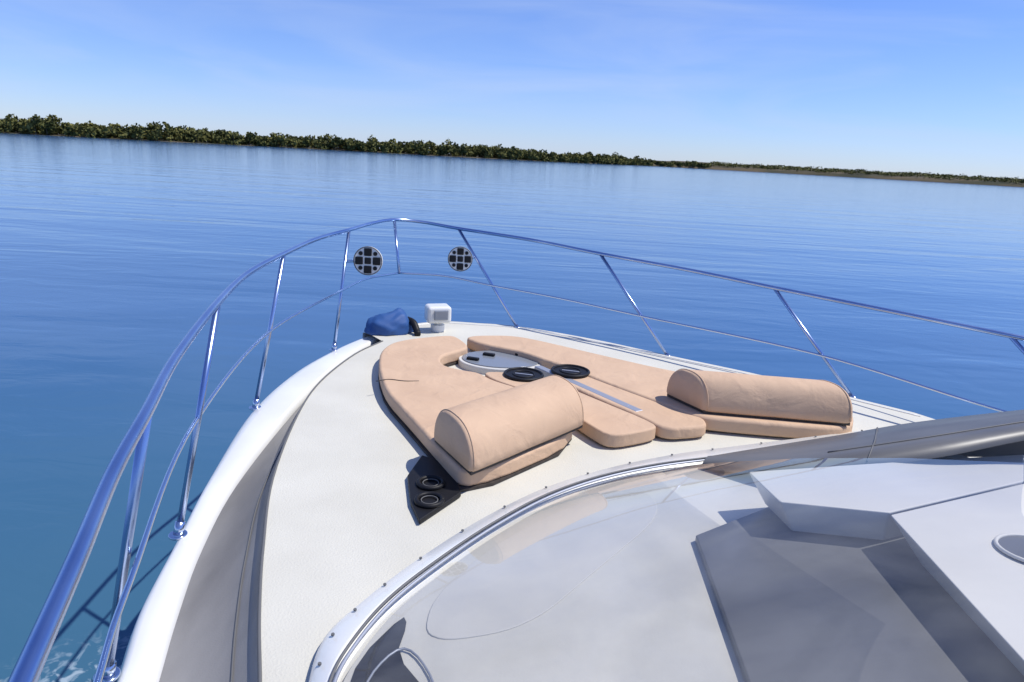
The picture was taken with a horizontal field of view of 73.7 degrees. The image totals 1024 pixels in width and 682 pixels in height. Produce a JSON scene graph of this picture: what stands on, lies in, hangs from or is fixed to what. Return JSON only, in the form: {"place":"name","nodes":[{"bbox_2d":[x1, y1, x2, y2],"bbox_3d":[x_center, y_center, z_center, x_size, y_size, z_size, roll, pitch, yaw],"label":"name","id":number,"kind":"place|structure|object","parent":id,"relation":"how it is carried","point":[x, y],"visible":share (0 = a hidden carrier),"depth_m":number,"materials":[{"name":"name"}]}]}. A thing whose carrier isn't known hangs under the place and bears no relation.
{"place":"outdoors","nodes":[
{"label":"outdoors","id":0,"kind":"place"},
{"bbox_2d":[0,133,1023,681],"bbox_3d":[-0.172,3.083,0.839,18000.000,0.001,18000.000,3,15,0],"label":"water","id":1,"kind":"structure","parent":0,"point":[124,265],"depth_m":17.66,"materials":[{"name":"blue liquid"}]},
{"bbox_2d":[117,321,1023,681],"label":"motor yacht","id":2,"kind":"object","parent":1,"relation":"on","point":[881,543],"visible":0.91,"depth_m":2.56,"materials":[{"name":"grey"}]},
{"bbox_2d":[364,308,420,335],"bbox_3d":[-1.013,-0.167,5.775,0.466,0.215,0.301,0,16,-11],"label":"anchor windlass","id":3,"kind":"object","parent":2,"relation":"on","point":[397,321],"visible":1,"depth_m":5.69,"materials":[{"name":"blue fabric"}]},
{"bbox_2d":[407,455,460,523],"bbox_3d":[-0.359,0.657,3.135,0.229,0.043,0.627,0,16,-12],"label":"cup holder tray","id":4,"kind":"object","parent":2,"relation":"on","point":[433,486],"visible":0.98,"depth_m":3.08,"materials":[{"name":"black plastic"}]},
{"bbox_2d":[424,303,450,331],"bbox_3d":[-0.636,-0.196,5.873,0.210,0.230,0.191,-2,16,-19],"label":"searchlight","id":5,"kind":"object","parent":2,"relation":"on","point":[437,316],"visible":1,"depth_m":5.80,"materials":[{"name":"grey plastic"}]},
{"bbox_2d":[458,351,540,374],"bbox_3d":[-0.084,0.152,5.017,0.620,0.087,0.470,3,15,0],"label":"deck hatch","id":6,"kind":"object","parent":2,"relation":"on","point":[482,362],"visible":0.73,"depth_m":4.92,"materials":[{"name":"grey plastic"}]},
{"bbox_2d":[7,218,1023,681],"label":"bow railing","id":7,"kind":"object","parent":2,"relation":"on","point":[31,660],"visible":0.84,"depth_m":2.19,"materials":[{"name":"silver metal"}]},
{"bbox_2d":[347,246,382,274],"bbox_3d":[-1.189,-0.646,5.485,0.300,0.234,0.078,3,15,0],"label":"round deck light","id":8,"kind":"object","parent":7,"relation":"attached to","point":[367,260],"visible":1,"depth_m":5.46,"materials":[{"name":"grey"}]},
{"bbox_2d":[448,246,474,270],"bbox_3d":[-0.471,-0.766,6.376,0.258,0.234,0.079,1,15,-7],"label":"round deck light","id":9,"kind":"object","parent":7,"relation":"attached to","point":[460,258],"visible":1,"depth_m":6.35,"materials":[{"name":"grey"}]},
{"bbox_2d":[376,336,852,491],"bbox_3d":[0.477,0.278,4.590,2.710,0.102,2.342,-3,16,-21],"label":"sun pad","id":10,"kind":"object","parent":2,"relation":"on","point":[422,384],"visible":0.72,"depth_m":4.10,"materials":[{"name":"leather"}]},
{"bbox_2d":[434,375,583,474],"bbox_3d":[0.004,0.378,3.517,0.411,0.222,0.995,16,20,39],"label":"bolster cushion","id":11,"kind":"object","parent":10,"relation":"on","point":[473,437],"visible":1,"depth_m":3.31,"materials":[{"name":"leather"}]},
{"bbox_2d":[504,367,543,381],"bbox_3d":[0.078,0.220,4.535,0.270,0.020,0.270,3,15,0],"label":"cup holder","id":12,"kind":"object","parent":10,"relation":"on","point":[525,374],"visible":0.98,"depth_m":4.53,"materials":[{"name":"black plastic"}]},
{"bbox_2d":[551,364,589,377],"bbox_3d":[0.399,0.204,4.661,0.270,0.020,0.270,3,15,0],"label":"cup holder","id":13,"kind":"object","parent":10,"relation":"on","point":[570,370],"visible":1,"depth_m":4.65,"materials":[{"name":"black plastic"}]},
{"bbox_2d":[667,369,852,425],"bbox_3d":[1.462,0.311,4.070,1.024,0.217,0.278,5,15,5],"label":"bolster cushion","id":14,"kind":"object","parent":10,"relation":"on","point":[773,397],"visible":1,"depth_m":3.96,"materials":[{"name":"leather"}]},
{"bbox_2d":[0,0,1023,178],"label":"sky","id":15,"kind":"structure","parent":0,"point":[934,86],"materials":[{"name":"blue"}]},
{"bbox_2d":[2,132,1023,186],"bbox_3d":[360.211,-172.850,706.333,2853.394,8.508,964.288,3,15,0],"label":"shore terrain","id":16,"kind":"structure","parent":0,"point":[898,177],"depth_m":750.44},
{"bbox_2d":[0,114,1023,183],"bbox_3d":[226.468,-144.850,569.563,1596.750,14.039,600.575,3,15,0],"label":"mangrove tree line","id":17,"kind":"object","parent":16,"relation":"on","point":[51,124],"visible":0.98,"depth_m":459.09,"materials":[{"name":"green plant"}]}
]}

